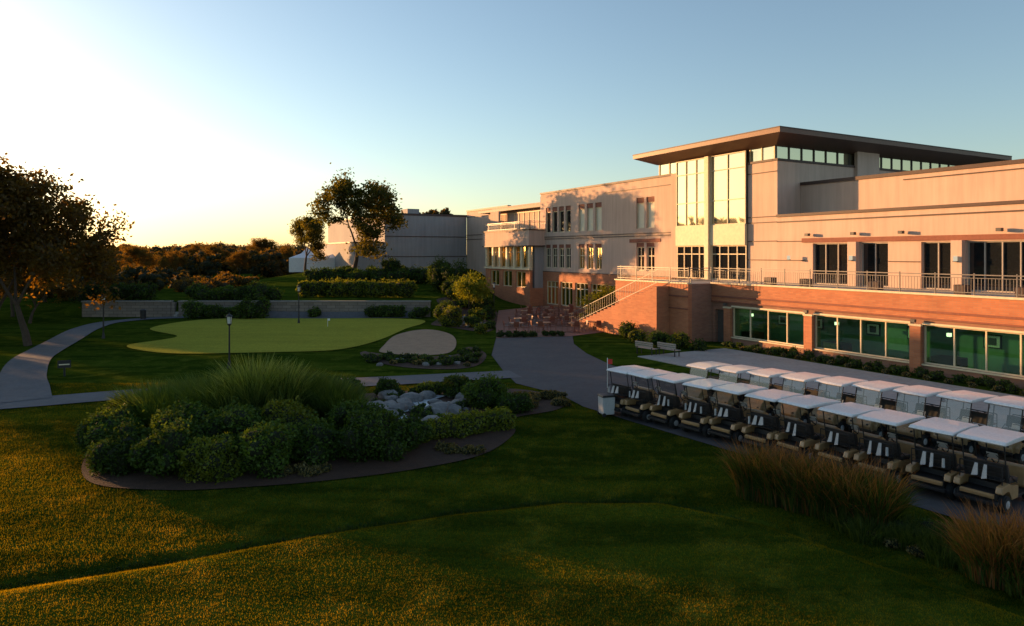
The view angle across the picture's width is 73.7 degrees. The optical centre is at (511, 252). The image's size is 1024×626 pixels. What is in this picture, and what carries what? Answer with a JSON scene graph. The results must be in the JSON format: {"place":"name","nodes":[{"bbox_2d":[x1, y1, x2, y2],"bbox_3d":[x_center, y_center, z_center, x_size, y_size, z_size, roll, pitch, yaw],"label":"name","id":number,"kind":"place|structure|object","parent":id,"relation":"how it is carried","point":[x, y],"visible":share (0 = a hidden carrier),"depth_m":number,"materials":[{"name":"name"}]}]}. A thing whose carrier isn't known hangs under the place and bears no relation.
{"place":"outdoors","nodes":[
{"label":"outdoors","id":0,"kind":"place"},
{"bbox_2d":[0,370,520,408],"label":"cart path","id":1,"kind":"structure","parent":0,"point":[100,396],"depth_m":31.75,"materials":[{"name":"concrete"}]},
{"bbox_2d":[0,267,1023,625],"bbox_3d":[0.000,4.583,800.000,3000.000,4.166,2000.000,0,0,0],"label":"ground","id":2,"kind":"structure","parent":0,"point":[112,357],"depth_m":15.22,"materials":[{"name":"green plant"}]},
{"bbox_2d":[0,216,84,307],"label":"oak tree","id":3,"kind":"object","parent":2,"relation":"on","point":[4,263],"visible":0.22,"depth_m":50.29,"materials":[{"name":"green plant"}]},
{"bbox_2d":[0,254,85,323],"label":"maple tree","id":4,"kind":"object","parent":2,"relation":"on","point":[74,291],"visible":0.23,"depth_m":62.97,"materials":[{"name":"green plant"}]},
{"bbox_2d":[0,152,134,345],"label":"oak tree","id":5,"kind":"object","parent":2,"relation":"on","point":[24,202],"visible":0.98,"depth_m":46.85,"materials":[{"name":"green plant"}]},
{"bbox_2d":[61,233,128,288],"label":"maple tree","id":6,"kind":"object","parent":2,"relation":"on","point":[113,257],"visible":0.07,"depth_m":73.43,"materials":[{"name":"green plant"}]},
{"bbox_2d":[68,281,158,302],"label":"hedge","id":7,"kind":"object","parent":2,"relation":"on","point":[131,291],"visible":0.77,"depth_m":70.67,"materials":[{"name":"green plant"}]},
{"bbox_2d":[0,271,258,300],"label":"shrub border","id":8,"kind":"object","parent":2,"relation":"on","point":[224,279],"visible":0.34,"depth_m":86.05,"materials":[{"name":"green plant"}]},
{"bbox_2d":[117,245,161,271],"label":"maple tree","id":9,"kind":"object","parent":2,"relation":"on","point":[134,254],"visible":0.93,"depth_m":116.86,"materials":[{"name":"green plant"}]},
{"bbox_2d":[157,249,189,269],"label":"maple tree","id":10,"kind":"object","parent":2,"relation":"on","point":[173,259],"visible":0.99,"depth_m":139.06,"materials":[{"name":"green plant"}]},
{"bbox_2d":[0,311,422,402],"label":"footpath","id":11,"kind":"structure","parent":2,"relation":"on","point":[23,375],"depth_m":40.79,"materials":[{"name":"concrete"}]},
{"bbox_2d":[195,245,233,274],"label":"maple tree","id":12,"kind":"object","parent":2,"relation":"on","point":[211,249],"visible":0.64,"depth_m":148.89,"materials":[{"name":"green plant"}]},
{"bbox_2d":[184,279,284,299],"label":"hedge","id":13,"kind":"object","parent":2,"relation":"on","point":[256,289],"visible":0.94,"depth_m":70.69,"materials":[{"name":"green plant"}]},
{"bbox_2d":[223,250,255,274],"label":"maple tree","id":14,"kind":"object","parent":2,"relation":"on","point":[239,259],"visible":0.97,"depth_m":130.79,"materials":[{"name":"green plant"}]},
{"bbox_2d":[82,302,430,316],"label":"stone blocks","id":15,"kind":"structure","parent":2,"relation":"on","point":[153,309],"depth_m":69.20,"materials":[{"name":"stone"}]},
{"bbox_2d":[81,300,430,301],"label":"cap stones","id":16,"kind":"object","parent":15,"relation":"on","point":[270,300],"visible":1,"depth_m":69.60,"materials":[{"name":"stone"}]},
{"bbox_2d":[192,350,322,412],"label":"maiden grass","id":17,"kind":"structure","parent":2,"relation":"on","point":[257,373],"depth_m":23.88,"materials":[{"name":"plant"}]},
{"bbox_2d":[75,207,452,291],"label":"distant trees","id":18,"kind":"object","parent":2,"relation":"on","point":[270,263],"visible":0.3,"depth_m":136.69,"materials":[{"name":"plant"}]},
{"bbox_2d":[246,236,281,253],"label":"maple tree","id":19,"kind":"object","parent":2,"relation":"on","point":[261,245],"visible":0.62,"depth_m":173.06,"materials":[{"name":"green plant"}]},
{"bbox_2d":[127,318,424,352],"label":"putting green","id":20,"kind":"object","parent":2,"relation":"on","point":[260,335],"visible":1,"depth_m":53.90,"materials":[{"name":"green plant"}]},
{"bbox_2d":[180,293,430,318],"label":"hedge","id":21,"kind":"object","parent":2,"relation":"on","point":[247,309],"visible":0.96,"depth_m":67.38,"materials":[{"name":"green plant"}]},
{"bbox_2d":[287,211,329,270],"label":"elm tree","id":22,"kind":"object","parent":2,"relation":"on","point":[314,235],"visible":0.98,"depth_m":104.98,"materials":[{"name":"green plant"}]},
{"bbox_2d":[289,248,334,271],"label":"event tent","id":23,"kind":"object","parent":2,"relation":"on","point":[296,263],"visible":0.36,"depth_m":111.15,"materials":[{"name":"fabric"}]},
{"bbox_2d":[81,388,566,489],"bbox_3d":[-5.479,6.299,25.600,17.938,0.359,12.006,0,0,-25],"label":"planting bed","id":24,"kind":"object","parent":2,"relation":"on","point":[426,454],"visible":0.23,"depth_m":20.18,"materials":[{"name":"soil"}]},
{"bbox_2d":[68,403,147,457],"bbox_3d":[-12.743,5.821,21.683,2.383,1.782,2.159,0,0,35],"label":"shrub","id":25,"kind":"object","parent":24,"relation":"on","point":[90,429],"visible":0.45,"depth_m":21.30,"materials":[{"name":"green plant"}]},
{"bbox_2d":[87,393,142,419],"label":"shrub","id":26,"kind":"object","parent":24,"relation":"on","point":[108,406],"visible":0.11,"depth_m":23.20,"materials":[{"name":"green plant"}]},
{"bbox_2d":[82,421,153,476],"bbox_3d":[-11.442,5.896,20.232,2.189,1.662,1.936,0,0,0],"label":"shrub","id":27,"kind":"object","parent":24,"relation":"on","point":[109,451],"visible":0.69,"depth_m":19.66,"materials":[{"name":"green plant"}]},
{"bbox_2d":[125,415,211,479],"bbox_3d":[-9.887,5.763,20.040,2.057,1.846,2.539,0,0,27],"label":"shrub","id":28,"kind":"object","parent":24,"relation":"on","point":[157,453],"visible":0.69,"depth_m":19.21,"materials":[{"name":"green plant"}]},
{"bbox_2d":[142,397,214,435],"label":"shrub","id":29,"kind":"object","parent":24,"relation":"on","point":[186,410],"visible":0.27,"depth_m":21.65,"materials":[{"name":"green plant"}]},
{"bbox_2d":[97,366,266,429],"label":"ornamental grass","id":30,"kind":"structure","parent":24,"relation":"on","point":[152,398],"depth_m":24.00,"materials":[{"name":"plant"}]},
{"bbox_2d":[175,431,245,484],"bbox_3d":[-8.542,5.936,19.615,1.959,1.547,2.257,0,0,0],"label":"shrub","id":31,"kind":"object","parent":24,"relation":"on","point":[206,458],"visible":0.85,"depth_m":19.08,"materials":[{"name":"green plant"}]},
{"bbox_2d":[193,396,267,439],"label":"shrub","id":32,"kind":"object","parent":24,"relation":"on","point":[235,419],"visible":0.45,"depth_m":21.09,"materials":[{"name":"green plant"}]},
{"bbox_2d":[163,359,340,412],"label":"ornamental grass","id":33,"kind":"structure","parent":24,"relation":"on","point":[308,377],"depth_m":23.98,"materials":[{"name":"plant"}]},
{"bbox_2d":[227,418,301,478],"bbox_3d":[-7.261,5.769,19.948,2.192,1.877,2.171,0,0,-16],"label":"shrub","id":34,"kind":"object","parent":24,"relation":"on","point":[265,452],"visible":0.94,"depth_m":19.42,"materials":[{"name":"green plant"}]},
{"bbox_2d":[260,395,318,429],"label":"shrub","id":35,"kind":"object","parent":24,"relation":"on","point":[287,411],"visible":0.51,"depth_m":22.08,"materials":[{"name":"green plant"}]},
{"bbox_2d":[289,411,341,465],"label":"shrub","id":36,"kind":"object","parent":24,"relation":"on","point":[315,443],"visible":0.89,"depth_m":20.49,"materials":[{"name":"green plant"}]},
{"bbox_2d":[290,369,373,422],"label":"ornamental grass","id":37,"kind":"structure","parent":24,"relation":"on","point":[324,400],"depth_m":24.55,"materials":[{"name":"plant"}]},
{"bbox_2d":[325,396,387,432],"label":"shrub","id":38,"kind":"object","parent":24,"relation":"on","point":[338,412],"visible":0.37,"depth_m":22.44,"materials":[{"name":"green plant"}]},
{"bbox_2d":[333,406,410,462],"bbox_3d":[-4.360,5.801,21.421,2.358,1.894,2.333,0,0,-12],"label":"shrub","id":39,"kind":"object","parent":24,"relation":"on","point":[364,435],"visible":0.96,"depth_m":20.77,"materials":[{"name":"green plant"}]},
{"bbox_2d":[373,376,399,395],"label":"shrub","id":40,"kind":"object","parent":24,"relation":"on","point":[383,384],"visible":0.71,"depth_m":30.49,"materials":[{"name":"green plant"}]},
{"bbox_2d":[390,414,432,451],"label":"shrub","id":41,"kind":"object","parent":24,"relation":"on","point":[414,430],"visible":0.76,"depth_m":21.64,"materials":[{"name":"green plant"}]},
{"bbox_2d":[367,389,468,420],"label":"rock stream","id":42,"kind":"object","parent":24,"relation":"on","point":[404,401],"visible":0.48,"depth_m":27.34,"materials":[{"name":"stone"}]},
{"bbox_2d":[276,389,571,477],"bbox_3d":[-1.530,6.275,24.419,3.938,0.582,14.232,0,0,33],"label":"groundcover","id":43,"kind":"object","parent":24,"relation":"on","point":[305,469],"visible":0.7,"depth_m":21.82,"materials":[{"name":"plant"}]},
{"bbox_2d":[373,386,482,418],"bbox_3d":[-3.680,6.146,28.226,5.775,0.830,6.143,0,0,0],"label":"stream planting","id":44,"kind":"object","parent":24,"relation":"on","point":[417,410],"visible":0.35,"depth_m":26.66,"materials":[{"name":"green plant"}]},
{"bbox_2d":[415,380,442,394],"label":"shrub","id":45,"kind":"object","parent":24,"relation":"on","point":[434,387],"visible":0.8,"depth_m":30.62,"materials":[{"name":"green plant"}]},
{"bbox_2d":[440,373,475,397],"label":"shrub","id":46,"kind":"object","parent":24,"relation":"on","point":[452,385],"visible":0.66,"depth_m":30.20,"materials":[{"name":"green plant"}]},
{"bbox_2d":[422,406,516,442],"bbox_3d":[-1.654,6.036,24.006,4.535,1.136,1.387,0,0,-38],"label":"hedge","id":47,"kind":"object","parent":24,"relation":"on","point":[463,424],"visible":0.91,"depth_m":23.82,"materials":[{"name":"green plant"}]},
{"bbox_2d":[460,369,509,408],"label":"shrub","id":48,"kind":"object","parent":24,"relation":"on","point":[485,392],"visible":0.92,"depth_m":27.86,"materials":[{"name":"green plant"}]},
{"bbox_2d":[495,391,533,413],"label":"shrub","id":49,"kind":"object","parent":24,"relation":"on","point":[514,403],"visible":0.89,"depth_m":27.14,"materials":[{"name":"green plant"}]},
{"bbox_2d":[319,243,383,271],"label":"annex walls","id":50,"kind":"structure","parent":2,"relation":"on","point":[340,254],"depth_m":104.63,"materials":[{"name":"paint"}]},
{"bbox_2d":[295,276,417,297],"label":"hedge","id":51,"kind":"object","parent":2,"relation":"on","point":[350,288],"visible":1,"depth_m":75.60,"materials":[{"name":"green plant"}]},
{"bbox_2d":[306,162,407,268],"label":"elm tree","id":52,"kind":"object","parent":2,"relation":"on","point":[377,200],"visible":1,"depth_m":92.29,"materials":[{"name":"green plant"}]},
{"bbox_2d":[302,264,428,284],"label":"hedge","id":53,"kind":"object","parent":2,"relation":"on","point":[371,272],"visible":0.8,"depth_m":90.54,"materials":[{"name":"green plant"}]},
{"bbox_2d":[0,497,746,590],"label":"rough fringe","id":54,"kind":"object","parent":2,"relation":"on","point":[111,570],"visible":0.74,"depth_m":15.94,"materials":[{"name":"green plant"}]},
{"bbox_2d":[380,257,401,281],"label":"shrub","id":55,"kind":"object","parent":2,"relation":"on","point":[390,265],"visible":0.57,"depth_m":91.33,"materials":[{"name":"green plant"}]},
{"bbox_2d":[328,215,466,268],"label":"walls","id":56,"kind":"structure","parent":2,"relation":"on","point":[453,232],"depth_m":107.23,"materials":[{"name":"grey paint"}]},
{"bbox_2d":[379,329,455,354],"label":"sand bunker","id":57,"kind":"object","parent":2,"relation":"on","point":[429,342],"visible":0.94,"depth_m":48.79},
{"bbox_2d":[360,347,485,368],"bbox_3d":[-4.988,6.314,41.806,8.091,0.322,8.234,0,0,-21],"label":"bunker bed","id":58,"kind":"object","parent":2,"relation":"on","point":[435,366],"visible":0.48,"depth_m":39.14,"materials":[{"name":"soil"}]},
{"bbox_2d":[362,345,482,365],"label":"bunker planting","id":59,"kind":"object","parent":58,"relation":"on","point":[468,354],"visible":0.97,"depth_m":40.16,"materials":[{"name":"green plant"}]},
{"bbox_2d":[425,254,450,292],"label":"shrub","id":60,"kind":"object","parent":2,"relation":"on","point":[436,279],"visible":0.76,"depth_m":83.12,"materials":[{"name":"green plant"}]},
{"bbox_2d":[431,297,497,330],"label":"garden bed","id":61,"kind":"object","parent":2,"relation":"on","point":[464,312],"visible":0.3,"depth_m":68.38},
{"bbox_2d":[432,299,461,321],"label":"shrub","id":62,"kind":"object","parent":61,"relation":"on","point":[438,311],"visible":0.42,"depth_m":62.22,"materials":[{"name":"green plant"}]},
{"bbox_2d":[439,305,464,326],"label":"shrub","id":63,"kind":"object","parent":61,"relation":"on","point":[450,316],"visible":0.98,"depth_m":57.99,"materials":[{"name":"green plant"}]},
{"bbox_2d":[442,258,471,281],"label":"shrub","id":64,"kind":"object","parent":61,"relation":"on","point":[460,271],"visible":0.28,"depth_m":81.39,"materials":[{"name":"green plant"}]},
{"bbox_2d":[449,269,495,315],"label":"tree","id":65,"kind":"object","parent":61,"relation":"on","point":[473,288],"visible":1,"depth_m":66.36,"materials":[{"name":"green plant"}]},
{"bbox_2d":[597,393,615,416],"bbox_3d":[3.750,6.031,27.100,0.577,0.845,0.528,0,0,-17],"label":"drinks cooler","id":66,"kind":"object","parent":2,"relation":"on","point":[606,403],"visible":1,"depth_m":26.89,"materials":[{"name":"white plastic"}]},
{"bbox_2d":[644,329,670,346],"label":"shrub","id":67,"kind":"object","parent":2,"relation":"on","point":[654,337],"visible":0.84,"depth_m":47.05,"materials":[{"name":"green plant"}]},
{"bbox_2d":[665,331,690,348],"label":"shrub","id":68,"kind":"object","parent":2,"relation":"on","point":[680,340],"visible":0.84,"depth_m":46.19,"materials":[{"name":"green plant"}]},
{"bbox_2d":[466,126,1023,388],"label":"clubhouse","id":69,"kind":"structure","parent":2,"relation":"on","point":[887,253],"depth_m":50.76,"materials":[{"name":"paint"}]},
{"bbox_2d":[489,247,614,306],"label":"window panes","id":70,"kind":"structure","parent":69,"relation":"in","point":[495,274],"depth_m":83.13,"materials":[{"name":"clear glass"}]},
{"bbox_2d":[581,203,653,230],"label":"window panes","id":71,"kind":"structure","parent":69,"relation":"in","point":[651,205],"depth_m":74.15,"materials":[{"name":"glass"}]},
{"bbox_2d":[677,152,744,226],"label":"window panes","id":72,"kind":"structure","parent":69,"relation":"in","point":[736,177],"depth_m":58.90,"materials":[{"name":"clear glass"}]},
{"bbox_2d":[489,151,1023,376],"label":"window frames","id":73,"kind":"structure","parent":69,"relation":"in","point":[925,326],"depth_m":59.35,"materials":[{"name":"metal"}]},
{"bbox_2d":[548,211,1023,291],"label":"window panes","id":74,"kind":"structure","parent":69,"relation":"in","point":[993,250],"depth_m":46.45,"materials":[{"name":"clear glass"}]},
{"bbox_2d":[814,241,1023,292],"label":"window frames","id":75,"kind":"structure","parent":69,"relation":"in","point":[969,242],"depth_m":42.88,"materials":[{"name":"metal"}]},
{"bbox_2d":[492,336,1023,527],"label":"asphalt drive","id":76,"kind":"structure","parent":2,"relation":"on","point":[572,370],"depth_m":34.35,"materials":[{"name":"asphalt"}]},
{"bbox_2d":[607,365,657,416],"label":"golf cart","id":77,"kind":"object","parent":76,"relation":"on","point":[620,392],"visible":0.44,"depth_m":27.45,"materials":[{"name":"paint"}]},
{"bbox_2d":[622,369,681,422],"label":"golf cart","id":78,"kind":"object","parent":76,"relation":"on","point":[641,400],"visible":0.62,"depth_m":26.46,"materials":[{"name":"paint"}]},
{"bbox_2d":[648,373,705,428],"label":"golf cart","id":79,"kind":"object","parent":76,"relation":"on","point":[669,407],"visible":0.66,"depth_m":25.52,"materials":[{"name":"paint"}]},
{"bbox_2d":[678,378,734,436],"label":"golf cart","id":80,"kind":"object","parent":76,"relation":"on","point":[697,414],"visible":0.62,"depth_m":24.37,"materials":[{"name":"paint"}]},
{"bbox_2d":[681,361,731,402],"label":"golf cart","id":81,"kind":"object","parent":76,"relation":"on","point":[697,392],"visible":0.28,"depth_m":28.46,"materials":[{"name":"paint"}]},
{"bbox_2d":[710,365,762,407],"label":"golf cart","id":82,"kind":"object","parent":76,"relation":"on","point":[724,398],"visible":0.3,"depth_m":27.55,"materials":[{"name":"paint"}]},
{"bbox_2d":[707,383,768,443],"bbox_3d":[8.024,5.574,23.919,2.404,1.790,1.168,0,0,-33],"label":"golf cart","id":83,"kind":"object","parent":76,"relation":"on","point":[730,420],"visible":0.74,"depth_m":23.50,"materials":[{"name":"paint"}]},
{"bbox_2d":[741,368,795,415],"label":"golf cart","id":84,"kind":"object","parent":76,"relation":"on","point":[758,404],"visible":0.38,"depth_m":26.72,"materials":[{"name":"paint"}]},
{"bbox_2d":[741,389,802,451],"bbox_3d":[8.792,5.574,22.806,2.404,1.790,1.168,0,0,-35],"label":"golf cart","id":85,"kind":"object","parent":76,"relation":"on","point":[763,425],"visible":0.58,"depth_m":22.45,"materials":[{"name":"paint"}]},
{"bbox_2d":[774,372,830,422],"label":"golf cart","id":86,"kind":"object","parent":76,"relation":"on","point":[791,410],"visible":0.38,"depth_m":25.81,"materials":[{"name":"paint"}]},
{"bbox_2d":[773,395,840,462],"bbox_3d":[9.548,5.574,21.850,2.404,1.790,1.168,0,0,-30],"label":"golf cart","id":87,"kind":"object","parent":76,"relation":"on","point":[807,434],"visible":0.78,"depth_m":21.52,"materials":[{"name":"paint"}]},
{"bbox_2d":[810,376,866,430],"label":"golf cart","id":88,"kind":"object","parent":76,"relation":"on","point":[842,397],"visible":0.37,"depth_m":24.92,"materials":[{"name":"paint"}]},
{"bbox_2d":[814,402,884,469],"bbox_3d":[10.354,5.574,20.747,2.404,1.790,1.169,0,0,-30],"label":"golf cart","id":89,"kind":"object","parent":76,"relation":"on","point":[846,443],"visible":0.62,"depth_m":20.44,"materials":[{"name":"paint"}]},
{"bbox_2d":[846,380,907,435],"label":"golf cart","id":90,"kind":"object","parent":76,"relation":"on","point":[879,386],"visible":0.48,"depth_m":24.15,"materials":[{"name":"paint"}]},
{"bbox_2d":[854,409,925,482],"bbox_3d":[11.004,5.574,19.755,2.404,1.790,1.168,0,0,-33],"label":"golf cart","id":91,"kind":"object","parent":76,"relation":"on","point":[895,451],"visible":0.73,"depth_m":19.43,"materials":[{"name":"paint"}]},
{"bbox_2d":[887,385,950,446],"bbox_3d":[14.087,5.574,23.482,2.404,1.790,1.168,0,0,-30],"label":"golf cart","id":92,"kind":"object","parent":76,"relation":"on","point":[905,431],"visible":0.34,"depth_m":23.20,"materials":[{"name":"paint"}]},
{"bbox_2d":[905,417,978,499],"bbox_3d":[11.888,5.574,18.754,2.404,1.790,1.168,0,0,-36],"label":"golf cart","id":93,"kind":"object","parent":76,"relation":"on","point":[939,468],"visible":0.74,"depth_m":18.35,"materials":[{"name":"paint"}]},
{"bbox_2d":[930,390,999,453],"bbox_3d":[15.050,5.574,22.594,2.404,1.790,1.169,0,0,-28],"label":"golf cart","id":94,"kind":"object","parent":76,"relation":"on","point":[970,415],"visible":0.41,"depth_m":22.40,"materials":[{"name":"paint"}]},
{"bbox_2d":[953,425,1023,513],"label":"golf cart","id":95,"kind":"object","parent":76,"relation":"on","point":[996,479],"visible":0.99,"depth_m":17.40,"materials":[{"name":"paint"}]},
{"bbox_2d":[978,395,1023,463],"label":"golf cart","id":96,"kind":"object","parent":76,"relation":"on","point":[1015,451],"visible":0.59,"depth_m":21.35,"materials":[{"name":"paint"}]},
{"bbox_2d":[712,429,933,529],"bbox_3d":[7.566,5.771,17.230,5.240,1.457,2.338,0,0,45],"label":"reed grass","id":97,"kind":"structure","parent":2,"relation":"on","point":[903,497],"depth_m":16.74,"materials":[{"name":"plant"}]},
{"bbox_2d":[720,341,1023,393],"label":"foundation planting","id":98,"kind":"object","parent":2,"relation":"on","point":[990,382],"visible":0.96,"depth_m":37.24,"materials":[{"name":"green plant"}]},
{"bbox_2d":[739,346,1023,395],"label":"foundation flowers","id":99,"kind":"object","parent":2,"relation":"on","point":[995,388],"visible":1,"depth_m":36.70,"materials":[{"name":"plant"}]},
{"bbox_2d":[813,503,1023,602],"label":"weedy grass","id":100,"kind":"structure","parent":2,"relation":"on","point":[927,541],"depth_m":15.10,"materials":[{"name":"plant"}]},
{"bbox_2d":[887,516,957,552],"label":"weedy bank","id":101,"kind":"structure","parent":2,"relation":"on","point":[926,519],"depth_m":15.52,"materials":[{"name":"green plant"}]},
{"bbox_2d":[838,519,1023,593],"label":"weedy flowers","id":102,"kind":"object","parent":2,"relation":"on","point":[915,550],"visible":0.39,"depth_m":14.79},
{"bbox_2d":[927,496,1023,595],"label":"reed grass plumes","id":103,"kind":"object","parent":2,"relation":"on","point":[1014,530],"visible":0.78,"depth_m":13.38,"materials":[{"name":"plant"}]},
{"bbox_2d":[938,511,1023,593],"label":"reed grass","id":104,"kind":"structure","parent":2,"relation":"on","point":[983,573],"depth_m":13.24,"materials":[{"name":"plant"}]},
{"bbox_2d":[0,0,1023,247],"label":"sky","id":105,"kind":"structure","parent":0,"point":[209,121],"materials":[{"name":"blue"}]},
{"bbox_2d":[496,306,601,337],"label":"brick patio","id":106,"kind":"structure","parent":0,"point":[510,313],"depth_m":61.04,"materials":[{"name":"brick"}]},
{"bbox_2d":[495,329,564,336],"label":"planting","id":107,"kind":"object","parent":106,"relation":"on","point":[516,333],"visible":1,"depth_m":52.40,"materials":[{"name":"green plant"}]},
{"bbox_2d":[575,283,614,317],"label":"tree","id":108,"kind":"object","parent":106,"relation":"on","point":[597,305],"visible":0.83,"depth_m":58.04,"materials":[{"name":"green plant"}]},
{"bbox_2d":[638,348,1023,429],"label":"concrete terrace","id":109,"kind":"structure","parent":0,"point":[727,356],"depth_m":35.06,"materials":[{"name":"concrete"}]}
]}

